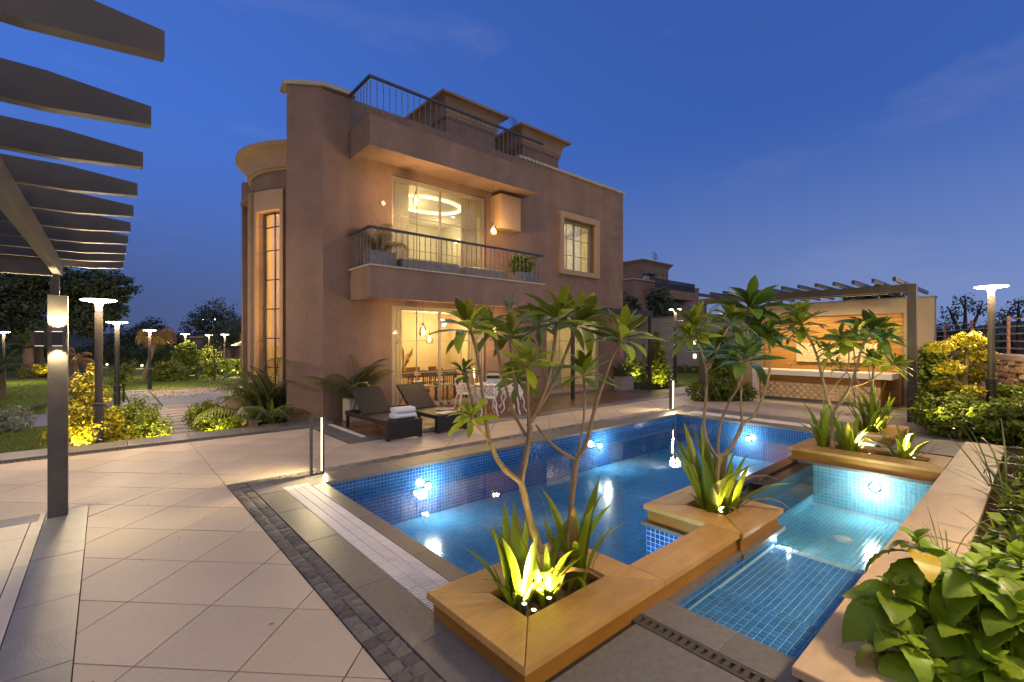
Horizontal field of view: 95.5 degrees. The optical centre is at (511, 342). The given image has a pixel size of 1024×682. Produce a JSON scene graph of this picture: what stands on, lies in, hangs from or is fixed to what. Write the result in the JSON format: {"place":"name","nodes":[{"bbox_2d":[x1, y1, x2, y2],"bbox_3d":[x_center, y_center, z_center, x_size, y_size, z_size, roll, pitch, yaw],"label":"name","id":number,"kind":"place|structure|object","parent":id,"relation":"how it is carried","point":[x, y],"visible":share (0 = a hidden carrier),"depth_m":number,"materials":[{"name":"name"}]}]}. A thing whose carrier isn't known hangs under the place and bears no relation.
{"place":"outdoors","nodes":[
{"label":"outdoors","id":0,"kind":"place"},
{"bbox_2d":[0,405,167,429],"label":"path","id":1,"kind":"structure","parent":0,"point":[40,420],"depth_m":13.41,"materials":[{"name":"stone"}]},
{"bbox_2d":[106,322,127,408],"bbox_3d":[-11.546,0.834,13.603,0.500,2.853,0.500,0,0,-41],"label":"pole lamp","id":2,"kind":"object","parent":1,"relation":"on","point":[117,392],"visible":0.91,"depth_m":13.57,"materials":[{"name":"grey metal"}]},
{"bbox_2d":[105,385,238,435],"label":"path","id":3,"kind":"structure","parent":0,"point":[175,406],"depth_m":17.79,"materials":[{"name":"stone"}]},
{"bbox_2d":[190,336,239,361],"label":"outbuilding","id":4,"kind":"structure","parent":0,"point":[198,344],"depth_m":50.72,"materials":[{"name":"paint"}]},
{"bbox_2d":[0,384,1006,681],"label":"terrace","id":5,"kind":"structure","parent":0,"point":[250,554],"depth_m":3.67,"materials":[{"name":"tile"}]},
{"bbox_2d":[0,0,164,518],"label":"pergola","id":6,"kind":"object","parent":5,"relation":"on","point":[52,223],"visible":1,"depth_m":2.50,"materials":[{"name":"metal"}]},
{"bbox_2d":[30,331,46,345],"bbox_3d":[-4.821,-0.035,4.746,0.122,0.148,0.093,0,0,-41],"label":"wall lamp","id":7,"kind":"object","parent":6,"relation":"attached to","point":[38,338],"visible":0.95,"depth_m":4.71,"materials":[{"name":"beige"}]},
{"bbox_2d":[48,331,66,345],"bbox_3d":[-4.642,-0.035,4.750,0.134,0.148,0.096,0,0,-41],"label":"wall lamp","id":8,"kind":"object","parent":6,"relation":"attached to","point":[57,338],"visible":1,"depth_m":4.72,"materials":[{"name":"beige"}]},
{"bbox_2d":[309,415,323,475],"bbox_3d":[-2.649,1.396,6.319,0.176,0.800,0.070,0,0,-41],"label":"bollard light","id":9,"kind":"object","parent":5,"relation":"on","point":[311,473],"visible":1,"depth_m":6.28,"materials":[{"name":"metal"}]},
{"bbox_2d":[313,389,687,443],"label":"deck","id":10,"kind":"structure","parent":5,"relation":"on","point":[359,431],"depth_m":12.24,"materials":[{"name":"stone"}]},
{"bbox_2d":[343,397,363,421],"bbox_3d":[-3.574,1.533,10.719,0.500,0.506,0.400,0,0,-41],"label":"planter box","id":11,"kind":"object","parent":10,"relation":"on","point":[348,404],"visible":0.37,"depth_m":10.50,"materials":[{"name":"concrete"}]},
{"bbox_2d":[297,354,393,399],"bbox_3d":[-3.824,0.794,10.671,1.982,1.090,1.993,0,0,24],"label":"palm","id":12,"kind":"object","parent":11,"relation":"in","point":[359,381],"visible":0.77,"depth_m":10.44,"materials":[{"name":"green plant"}]},
{"bbox_2d":[345,386,421,441],"bbox_3d":[-2.613,1.370,9.326,0.710,0.834,1.962,0,0,-41],"label":"sun lounger","id":13,"kind":"object","parent":10,"relation":"on","point":[373,404],"visible":0.92,"depth_m":9.27,"materials":[{"name":"wicker"}]},
{"bbox_2d":[391,383,466,432],"bbox_3d":[-1.833,1.370,10.075,0.710,0.834,1.962,0,0,-41],"label":"sun lounger","id":14,"kind":"object","parent":10,"relation":"on","point":[417,396],"visible":0.71,"depth_m":10.17,"materials":[{"name":"wicker"}]},
{"bbox_2d":[476,381,498,415],"bbox_3d":[-0.606,1.366,11.392,0.517,0.865,0.553,0,0,-16],"label":"garden chair","id":15,"kind":"object","parent":10,"relation":"on","point":[495,392],"visible":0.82,"depth_m":11.25,"materials":[{"name":"white metal"}]},
{"bbox_2d":[571,307,652,399],"bbox_3d":[2.695,0.313,16.850,4.650,2.946,2.570,0,0,-41],"label":"deck pergola","id":16,"kind":"object","parent":10,"relation":"on","point":[637,312],"visible":0.33,"depth_m":16.49,"materials":[{"name":"metal"}]},
{"bbox_2d":[614,375,633,390],"bbox_3d":[4.209,1.533,17.550,0.750,0.506,0.370,0,0,-41],"label":"planter box","id":17,"kind":"object","parent":10,"relation":"on","point":[625,382],"visible":0.91,"depth_m":17.36,"materials":[{"name":"concrete"}]},
{"bbox_2d":[427,543,663,681],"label":"planter","id":18,"kind":"object","parent":5,"relation":"on","point":[477,613],"visible":0.74,"depth_m":2.82,"materials":[{"name":"stone"}]},
{"bbox_2d":[462,501,605,612],"bbox_3d":[0.006,1.423,3.032,0.783,0.614,0.899,0,0,-41],"label":"lily clump","id":19,"kind":"object","parent":18,"relation":"on","point":[519,586],"visible":0.84,"depth_m":3.04,"materials":[{"name":"plant"}]},
{"bbox_2d":[496,520,589,608],"bbox_3d":[0.217,1.469,3.046,0.572,0.522,0.694,0,0,-13],"label":"lily clump","id":20,"kind":"object","parent":18,"relation":"on","point":[551,588],"visible":0.66,"depth_m":3.00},
{"bbox_2d":[428,284,667,590],"bbox_3d":[0.170,0.686,3.266,1.579,2.169,0.976,0,0,-20],"label":"plumeria tree","id":21,"kind":"object","parent":18,"relation":"on","point":[583,309],"visible":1,"depth_m":3.17,"materials":[{"name":"green plant"}]},
{"bbox_2d":[510,478,626,592],"bbox_3d":[0.393,1.378,3.271,0.891,0.705,0.820,0,0,-9],"label":"lily clump","id":22,"kind":"object","parent":18,"relation":"on","point":[579,538],"visible":0.84,"depth_m":3.23,"materials":[{"name":"plant"}]},
{"bbox_2d":[330,415,836,574],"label":"pool","id":23,"kind":"structure","parent":5,"relation":"in","point":[634,468],"depth_m":7.68,"materials":[{"name":"blue tile"}]},
{"bbox_2d":[629,524,740,603],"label":"wall","id":24,"kind":"structure","parent":23,"relation":"on","point":[685,566],"depth_m":3.60,"materials":[{"name":"stone"}]},
{"bbox_2d":[641,486,784,559],"bbox_3d":[2.004,2.196,4.657,0.970,1.112,1.010,0,0,-41],"label":"planter","id":25,"kind":"object","parent":23,"relation":"in","point":[673,516],"visible":0.24,"depth_m":4.48,"materials":[{"name":"stone"}]},
{"bbox_2d":[671,423,778,516],"bbox_3d":[2.070,1.298,4.615,1.060,0.863,1.063,0,0,-22],"label":"lily clump","id":26,"kind":"object","parent":25,"relation":"on","point":[712,494],"visible":0.88,"depth_m":4.57,"materials":[{"name":"plant"}]},
{"bbox_2d":[667,275,807,513],"bbox_3d":[2.304,0.555,4.660,1.601,2.430,0.970,0,0,-41],"label":"plumeria tree","id":27,"kind":"object","parent":25,"relation":"in","point":[751,343],"visible":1,"depth_m":4.61,"materials":[{"name":"green plant"}]},
{"bbox_2d":[713,455,789,514],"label":"lily clump","id":28,"kind":"object","parent":25,"relation":"on","point":[734,502],"visible":0.58,"depth_m":4.59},
{"bbox_2d":[732,445,890,516],"bbox_3d":[4.259,2.260,6.818,5.393,0.880,0.768,0,0,-34],"label":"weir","id":29,"kind":"object","parent":23,"relation":"on","point":[797,476],"visible":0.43,"depth_m":6.45,"materials":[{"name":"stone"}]},
{"bbox_2d":[786,438,952,484],"bbox_3d":[5.293,2.195,6.965,1.040,1.110,1.830,0,0,-41],"label":"planter","id":30,"kind":"object","parent":23,"relation":"on","point":[870,460],"visible":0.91,"depth_m":6.64,"materials":[{"name":"stone"}]},
{"bbox_2d":[795,400,843,446],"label":"lily clump","id":31,"kind":"object","parent":30,"relation":"on","point":[821,433],"visible":0.68,"depth_m":7.27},
{"bbox_2d":[774,299,914,448],"bbox_3d":[5.001,0.566,6.974,2.181,2.408,1.082,0,0,-16],"label":"plumeria tree","id":32,"kind":"object","parent":30,"relation":"in","point":[869,323],"visible":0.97,"depth_m":6.97,"materials":[{"name":"green plant"}]},
{"bbox_2d":[829,410,873,451],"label":"lily clump","id":33,"kind":"object","parent":30,"relation":"on","point":[849,439],"visible":0.77,"depth_m":7.07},
{"bbox_2d":[864,423,944,459],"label":"lily clump","id":34,"kind":"object","parent":30,"relation":"on","point":[904,447],"visible":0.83,"depth_m":6.64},
{"bbox_2d":[835,421,909,446],"bbox_3d":[6.869,2.195,8.862,1.448,1.110,0.869,0,0,-41],"label":"planter","id":35,"kind":"object","parent":23,"relation":"on","point":[890,431],"visible":0.05,"depth_m":8.37,"materials":[{"name":"stone"}]},
{"bbox_2d":[828,316,906,407],"bbox_3d":[6.870,0.625,8.999,1.369,2.290,0.970,0,0,19],"label":"plumeria tree","id":36,"kind":"object","parent":35,"relation":"in","point":[871,354],"visible":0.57,"depth_m":8.92,"materials":[{"name":"green plant"}]},
{"bbox_2d":[838,387,902,431],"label":"lily clump","id":37,"kind":"object","parent":35,"relation":"on","point":[883,424],"visible":0.48,"depth_m":8.87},
{"bbox_2d":[839,382,920,431],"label":"lily clump","id":38,"kind":"object","parent":35,"relation":"on","point":[869,419],"visible":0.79,"depth_m":8.71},
{"bbox_2d":[634,327,676,388],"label":"conical conifer","id":39,"kind":"object","parent":5,"relation":"on","point":[659,369],"visible":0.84,"depth_m":18.41,"materials":[{"name":"green plant"}]},
{"bbox_2d":[631,614,774,681],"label":"drain grate","id":40,"kind":"object","parent":5,"relation":"on","point":[736,669],"visible":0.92,"depth_m":2.71,"materials":[{"name":"metal"}]},
{"bbox_2d":[683,373,758,401],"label":"shrub","id":41,"kind":"object","parent":5,"relation":"on","point":[725,389],"visible":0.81,"depth_m":14.17,"materials":[{"name":"green plant"}]},
{"bbox_2d":[707,344,738,394],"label":"young tree","id":42,"kind":"object","parent":5,"relation":"on","point":[726,371],"visible":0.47,"depth_m":15.08,"materials":[{"name":"green plant"}]},
{"bbox_2d":[677,465,931,659],"bbox_3d":[3.116,2.265,4.813,5.230,0.870,1.580,0,0,-41],"label":"spa","id":43,"kind":"object","parent":5,"relation":"in","point":[793,581],"visible":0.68,"depth_m":4.18,"materials":[{"name":"tile"}]},
{"bbox_2d":[697,277,928,422],"bbox_3d":[8.302,0.202,13.093,4.300,3.197,5.030,0,0,-41],"label":"bar pergola","id":44,"kind":"object","parent":5,"relation":"on","point":[910,290],"visible":0.79,"depth_m":11.09,"materials":[{"name":"metal"}]},
{"bbox_2d":[752,368,901,407],"bbox_3d":[9.313,1.290,13.957,1.360,1.020,3.500,0,0,-41],"label":"bar counter","id":45,"kind":"object","parent":5,"relation":"on","point":[801,385],"visible":0.73,"depth_m":13.57,"materials":[{"name":"stone"}]},
{"bbox_2d":[736,295,937,405],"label":"bar wall","id":46,"kind":"structure","parent":5,"relation":"on","point":[895,309],"depth_m":14.13,"materials":[{"name":"paint"}]},
{"bbox_2d":[792,442,1003,681],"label":"garden wall","id":47,"kind":"structure","parent":5,"relation":"on","point":[821,658],"depth_m":3.95,"materials":[{"name":"stone"}]},
{"bbox_2d":[918,343,958,395],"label":"bed shrub","id":48,"kind":"object","parent":5,"relation":"on","point":[927,361],"visible":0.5,"depth_m":11.13,"materials":[{"name":"green plant"}]},
{"bbox_2d":[0,346,1013,452],"bbox_3d":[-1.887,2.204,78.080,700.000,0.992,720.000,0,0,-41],"label":"lawn","id":49,"kind":"structure","parent":0,"point":[25,392],"depth_m":21.94,"materials":[{"name":"green plant"}]},
{"bbox_2d":[0,348,36,397],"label":"palm","id":50,"kind":"object","parent":49,"relation":"on","point":[3,385],"visible":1,"depth_m":19.07,"materials":[{"name":"green plant"}]},
{"bbox_2d":[7,329,39,375],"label":"palm","id":51,"kind":"object","parent":49,"relation":"on","point":[28,356],"visible":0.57,"depth_m":30.79,"materials":[{"name":"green plant"}]},
{"bbox_2d":[0,403,46,432],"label":"silver bush","id":52,"kind":"object","parent":49,"relation":"on","point":[5,421],"visible":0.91,"depth_m":11.72,"materials":[{"name":"green plant"}]},
{"bbox_2d":[23,318,46,366],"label":"lawn tree","id":53,"kind":"object","parent":49,"relation":"on","point":[40,358],"visible":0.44,"depth_m":31.83,"materials":[{"name":"green plant"}]},
{"bbox_2d":[0,266,95,362],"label":"tree","id":54,"kind":"object","parent":49,"relation":"on","point":[23,302],"visible":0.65,"depth_m":35.92,"materials":[{"name":"green plant"}]},
{"bbox_2d":[69,347,94,394],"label":"palm","id":55,"kind":"object","parent":49,"relation":"on","point":[73,365],"visible":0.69,"depth_m":19.94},
{"bbox_2d":[0,343,176,363],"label":"long hedge","id":56,"kind":"object","parent":49,"relation":"on","point":[139,355],"visible":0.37,"depth_m":47.60,"materials":[{"name":"green plant"}]},
{"bbox_2d":[34,363,145,448],"bbox_3d":[-7.751,1.305,8.559,1.559,1.842,1.478,0,0,8],"label":"shrub","id":57,"kind":"object","parent":49,"relation":"on","point":[81,435],"visible":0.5,"depth_m":8.38,"materials":[{"name":"yellow plant"}]},
{"bbox_2d":[49,268,142,367],"bbox_3d":[-34.929,-1.973,39.197,6.252,8.878,5.195,0,0,-41],"label":"tree","id":58,"kind":"object","parent":49,"relation":"on","point":[101,284],"visible":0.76,"depth_m":38.44,"materials":[{"name":"green plant"}]},
{"bbox_2d":[80,298,116,442],"bbox_3d":[-7.383,0.663,8.315,0.500,2.853,0.500,0,0,-41],"label":"pole lamp","id":59,"kind":"object","parent":49,"relation":"on","point":[98,406],"visible":0.91,"depth_m":8.27,"materials":[{"name":"grey metal"}]},
{"bbox_2d":[86,326,147,347],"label":"tree","id":60,"kind":"object","parent":49,"relation":"on","point":[109,343],"visible":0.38,"depth_m":57.41,"materials":[{"name":"green plant"}]},
{"bbox_2d":[105,359,138,401],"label":"sapling","id":61,"kind":"object","parent":49,"relation":"on","point":[123,374],"visible":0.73,"depth_m":17.48,"materials":[{"name":"green plant"}]},
{"bbox_2d":[105,394,174,441],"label":"shrub","id":62,"kind":"object","parent":49,"relation":"on","point":[145,420],"visible":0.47,"depth_m":9.27,"materials":[{"name":"green plant"}]},
{"bbox_2d":[135,328,176,381],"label":"palm","id":63,"kind":"object","parent":49,"relation":"on","point":[164,337],"visible":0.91,"depth_m":26.45,"materials":[{"name":"brown plant"}]},
{"bbox_2d":[147,360,192,380],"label":"lawn shrub","id":64,"kind":"object","parent":49,"relation":"on","point":[170,371],"visible":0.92,"depth_m":27.21,"materials":[{"name":"green plant"}]},
{"bbox_2d":[170,340,204,368],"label":"garden tree","id":65,"kind":"object","parent":49,"relation":"on","point":[186,353],"visible":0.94,"depth_m":30.18,"materials":[{"name":"green plant"}]},
{"bbox_2d":[179,308,235,339],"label":"tree","id":66,"kind":"object","parent":49,"relation":"on","point":[210,326],"visible":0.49,"depth_m":55.27,"materials":[{"name":"green plant"}]},
{"bbox_2d":[186,297,240,334],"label":"tree","id":67,"kind":"object","parent":49,"relation":"on","point":[223,308],"visible":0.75,"depth_m":55.53,"materials":[{"name":"green plant"}]},
{"bbox_2d":[196,317,240,361],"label":"tree","id":68,"kind":"object","parent":49,"relation":"on","point":[230,338],"visible":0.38,"depth_m":47.30,"materials":[{"name":"green plant"}]},
{"bbox_2d":[197,360,240,376],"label":"border shrubs","id":69,"kind":"object","parent":49,"relation":"on","point":[228,366],"visible":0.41,"depth_m":30.57,"materials":[{"name":"green plant"}]},
{"bbox_2d":[181,398,260,432],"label":"shrub","id":70,"kind":"object","parent":49,"relation":"on","point":[214,424],"visible":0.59,"depth_m":10.26,"materials":[{"name":"green plant"}]},
{"bbox_2d":[237,414,332,432],"bbox_3d":[-5.210,1.952,10.470,1.550,0.595,2.220,0,0,-41],"label":"planter ledge","id":71,"kind":"object","parent":49,"relation":"on","point":[281,426],"visible":0.39,"depth_m":9.89,"materials":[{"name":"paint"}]},
{"bbox_2d":[196,357,293,410],"bbox_3d":[-5.640,1.063,10.978,2.760,1.490,2.454,0,0,-12],"label":"palm","id":72,"kind":"object","parent":71,"relation":"on","point":[275,389],"visible":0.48,"depth_m":10.50,"materials":[{"name":"green plant"}]},
{"bbox_2d":[192,369,311,425],"bbox_3d":[-5.505,1.230,10.314,2.626,1.360,2.271,0,0,-41],"label":"fern","id":73,"kind":"object","parent":71,"relation":"in","point":[256,413],"visible":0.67,"depth_m":10.03,"materials":[{"name":"green plant"}]},
{"bbox_2d":[235,74,624,421],"bbox_3d":[-2.743,-3.070,16.562,12.533,10.540,9.460,0,0,-41],"label":"villa","id":74,"kind":"object","parent":49,"relation":"on","point":[319,299],"visible":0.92,"depth_m":11.94,"materials":[{"name":"paint"}]},
{"bbox_2d":[364,249,394,265],"bbox_3d":[-3.131,-1.910,10.980,0.650,0.420,0.350,0,0,-41],"label":"planter box","id":75,"kind":"object","parent":74,"relation":"on","point":[375,254],"visible":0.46,"depth_m":10.81,"materials":[{"name":"concrete"}]},
{"bbox_2d":[348,224,408,251],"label":"palm","id":76,"kind":"object","parent":75,"relation":"in","point":[373,246],"visible":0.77,"depth_m":10.94,"materials":[{"name":"green plant"}]},
{"bbox_2d":[394,310,401,404],"bbox_3d":[-3.033,0.404,12.030,0.540,2.552,0.063,0,0,-41],"label":"curtain","id":77,"kind":"object","parent":74,"relation":"hanging from","point":[397,349],"visible":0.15,"depth_m":12.06,"materials":[{"name":"fabric"}]},
{"bbox_2d":[394,181,410,263],"bbox_3d":[-2.954,-2.951,12.099,0.710,2.422,0.064,0,0,-41],"label":"curtain","id":78,"kind":"object","parent":74,"relation":"hanging from","point":[401,198],"visible":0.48,"depth_m":12.14,"materials":[{"name":"fabric"}]},
{"bbox_2d":[396,257,458,273],"bbox_3d":[-2.078,-1.855,11.637,1.600,0.310,0.350,0,0,-41],"label":"balcony bench","id":79,"kind":"object","parent":74,"relation":"on","point":[399,263],"visible":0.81,"depth_m":11.41,"materials":[{"name":"stone"}]},
{"bbox_2d":[392,306,483,405],"bbox_3d":[-1.973,0.390,12.671,2.960,2.620,0.090,0,0,-41],"label":"sliding door","id":80,"kind":"structure","parent":74,"relation":"in","point":[481,354],"depth_m":12.63,"materials":[{"name":"metal"}]},
{"bbox_2d":[392,176,483,267],"bbox_3d":[-1.966,-2.945,12.678,2.980,2.490,0.090,0,0,-41],"label":"sliding door","id":81,"kind":"structure","parent":74,"relation":"in","point":[440,190],"depth_m":12.65,"materials":[{"name":"metal"}]},
{"bbox_2d":[462,198,478,266],"bbox_3d":[-1.238,-2.951,13.600,0.650,2.422,0.063,0,0,-41],"label":"curtain","id":82,"kind":"object","parent":74,"relation":"hanging from","point":[469,213],"visible":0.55,"depth_m":13.59,"materials":[{"name":"fabric"}]},
{"bbox_2d":[467,328,477,397],"bbox_3d":[-1.155,0.404,13.673,0.470,2.552,0.062,0,0,-41],"label":"curtain","id":83,"kind":"object","parent":74,"relation":"hanging from","point":[472,377],"visible":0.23,"depth_m":13.65,"materials":[{"name":"fabric"}]},
{"bbox_2d":[459,266,504,278],"bbox_3d":[-0.817,-1.855,12.740,1.350,0.310,0.350,0,0,-41],"label":"balcony bench","id":84,"kind":"object","parent":74,"relation":"on","point":[468,271],"visible":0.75,"depth_m":12.53,"materials":[{"name":"stone"}]},
{"bbox_2d":[509,271,533,281],"bbox_3d":[0.277,-1.850,13.464,0.650,0.300,0.400,0,0,-41],"label":"planter box","id":85,"kind":"object","parent":74,"relation":"on","point":[517,274],"visible":0.64,"depth_m":13.27,"materials":[{"name":"stone"}]},
{"bbox_2d":[509,253,536,272],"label":"balcony bush","id":86,"kind":"object","parent":85,"relation":"in","point":[519,265],"visible":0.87,"depth_m":13.28,"materials":[{"name":"green plant"}]},
{"bbox_2d":[546,315,598,393],"bbox_3d":[2.100,0.400,16.209,2.810,2.640,0.090,0,0,-41],"label":"sliding door","id":87,"kind":"structure","parent":74,"relation":"in","point":[596,336],"depth_m":16.65,"materials":[{"name":"metal"}]},
{"bbox_2d":[564,220,589,272],"bbox_3d":[2.172,-3.320,16.392,1.700,1.740,0.090,0,0,-41],"label":"window","id":88,"kind":"structure","parent":74,"relation":"in","point":[567,222],"depth_m":16.64,"materials":[{"name":"glass"}]},
{"bbox_2d":[623,354,644,379],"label":"shrub","id":89,"kind":"object","parent":49,"relation":"on","point":[637,372],"visible":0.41,"depth_m":22.79,"materials":[{"name":"green plant"}]},
{"bbox_2d":[644,283,681,316],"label":"neighbour tree","id":90,"kind":"object","parent":49,"relation":"on","point":[657,306],"visible":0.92,"depth_m":29.71,"materials":[{"name":"green plant"}]},
{"bbox_2d":[623,314,735,372],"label":"panel wall","id":91,"kind":"structure","parent":49,"relation":"on","point":[666,333],"depth_m":28.85,"materials":[{"name":"stone"}]},
{"bbox_2d":[939,293,986,350],"bbox_3d":[23.385,-0.258,24.012,2.420,4.578,1.196,0,0,-2],"label":"gnarled tree","id":92,"kind":"object","parent":49,"relation":"on","point":[964,313],"visible":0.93,"depth_m":23.97,"materials":[{"name":"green plant"}]},
{"bbox_2d":[942,351,1023,399],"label":"stone wall","id":93,"kind":"structure","parent":49,"relation":"on","point":[1009,368],"depth_m":10.66,"materials":[{"name":"stone"}]},
{"bbox_2d":[937,316,1023,353],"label":"barbed fence","id":94,"kind":"object","parent":93,"relation":"on","point":[1008,319],"visible":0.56,"depth_m":11.10,"materials":[{"name":"black metal"}]},
{"bbox_2d":[995,297,1023,353],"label":"gnarled tree","id":95,"kind":"object","parent":49,"relation":"on","point":[1018,344],"visible":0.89,"depth_m":21.95,"materials":[{"name":"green plant"}]},
{"bbox_2d":[0,321,1023,345],"bbox_3d":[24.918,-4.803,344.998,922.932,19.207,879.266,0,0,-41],"label":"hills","id":96,"kind":"structure","parent":0,"point":[73,340],"depth_m":302.91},
{"bbox_2d":[0,0,1023,338],"label":"sky","id":97,"kind":"structure","parent":0,"point":[787,143],"materials":[{"name":"blue"}]},
{"bbox_2d":[623,259,699,316],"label":"neighbour house","id":98,"kind":"structure","parent":0,"point":[641,277],"depth_m":45.33,"materials":[{"name":"paint"}]},
{"bbox_2d":[971,433,1023,550],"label":"planting bed","id":99,"kind":"object","parent":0,"point":[1010,470],"visible":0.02,"depth_m":5.27,"materials":[{"name":"plant"}]},
{"bbox_2d":[871,506,992,569],"bbox_3d":[3.094,1.499,3.362,0.858,0.468,0.889,0,0,-17],"label":"grass tuft","id":100,"kind":"object","parent":99,"relation":"on","point":[940,534],"visible":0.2,"depth_m":3.57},
{"bbox_2d":[841,524,1023,681],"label":"broadleaf shrub","id":101,"kind":"object","parent":99,"relation":"on","point":[966,611],"visible":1,"depth_m":2.36,"materials":[{"name":"plant"}]},
{"bbox_2d":[908,383,996,438],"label":"bed shrub","id":102,"kind":"object","parent":99,"relation":"on","point":[944,412],"visible":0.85,"depth_m":8.95,"materials":[{"name":"green plant"}]},
{"bbox_2d":[922,329,1000,399],"bbox_3d":[9.486,0.760,9.722,1.607,2.078,0.876,0,0,-18],"label":"bush","id":103,"kind":"object","parent":99,"relation":"on","point":[971,353],"visible":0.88,"depth_m":9.68,"materials":[{"name":"yellow plant"}]},
{"bbox_2d":[911,418,1023,497],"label":"grass tuft","id":104,"kind":"object","parent":99,"relation":"on","point":[991,471],"visible":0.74,"depth_m":5.28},
{"bbox_2d":[974,285,1008,402],"bbox_3d":[9.676,0.303,9.398,0.500,2.873,0.500,0,0,-41],"label":"pole lamp","id":105,"kind":"object","parent":99,"relation":"on","point":[991,382],"visible":0.92,"depth_m":9.36,"materials":[{"name":"grey metal"}]},
{"bbox_2d":[967,397,1023,446],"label":"bed foliage","id":106,"kind":"object","parent":99,"relation":"on","point":[988,422],"visible":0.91,"depth_m":7.97,"materials":[{"name":"green plant"}]},
{"bbox_2d":[968,495,1023,654],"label":"bed foliage","id":107,"kind":"object","parent":99,"relation":"on","point":[992,537],"visible":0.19,"depth_m":3.07,"materials":[{"name":"green plant"}]},
{"bbox_2d":[981,382,1023,440],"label":"bed shrub","id":108,"kind":"object","parent":99,"relation":"on","point":[1015,393],"visible":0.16,"depth_m":9.45,"materials":[{"name":"green plant"}]},
{"bbox_2d":[995,456,1023,524],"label":"bed foliage","id":109,"kind":"object","parent":99,"relation":"on","point":[1003,503],"visible":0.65,"depth_m":4.26,"materials":[{"name":"green plant"}]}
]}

